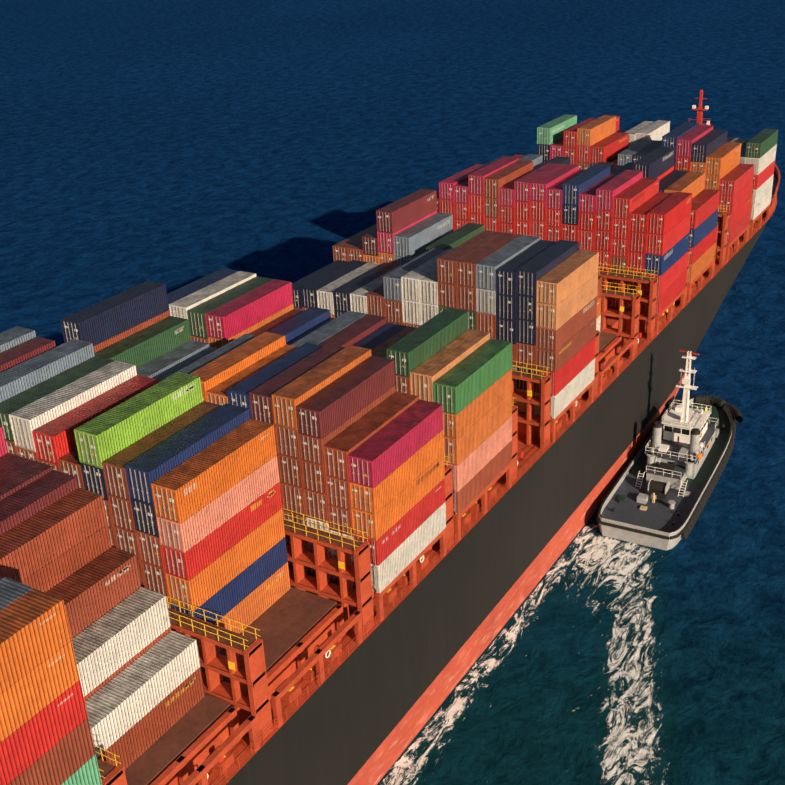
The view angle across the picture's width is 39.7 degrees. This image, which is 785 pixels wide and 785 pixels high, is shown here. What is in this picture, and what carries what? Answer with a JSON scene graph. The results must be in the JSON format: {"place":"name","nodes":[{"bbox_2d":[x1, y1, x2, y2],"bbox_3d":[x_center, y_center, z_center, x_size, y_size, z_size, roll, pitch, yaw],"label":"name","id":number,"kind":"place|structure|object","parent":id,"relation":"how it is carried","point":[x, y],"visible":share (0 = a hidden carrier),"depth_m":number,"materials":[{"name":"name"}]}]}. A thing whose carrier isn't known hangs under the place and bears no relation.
{"place":"outdoors","nodes":[
{"label":"outdoors","id":0,"kind":"place"},
{"bbox_2d":[0,0,784,784],"bbox_3d":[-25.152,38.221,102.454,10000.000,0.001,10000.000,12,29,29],"label":"sea","id":1,"kind":"structure","parent":0,"point":[174,144],"depth_m":307.83,"materials":[{"name":"liquid"}]},
{"bbox_2d":[94,90,780,784],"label":"container ship","id":2,"kind":"object","parent":1,"relation":"on","point":[318,676],"visible":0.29,"depth_m":104.81,"materials":[{"name":"orange"}]},
{"bbox_2d":[0,115,777,784],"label":"containers","id":3,"kind":"object","parent":2,"relation":"on","point":[190,443],"visible":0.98,"depth_m":97.75,"materials":[{"name":"metal"}]},
{"bbox_2d":[597,350,742,549],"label":"tugboat","id":4,"kind":"object","parent":1,"relation":"on","point":[659,494],"visible":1,"depth_m":147.23,"materials":[{"name":"grey metal"}]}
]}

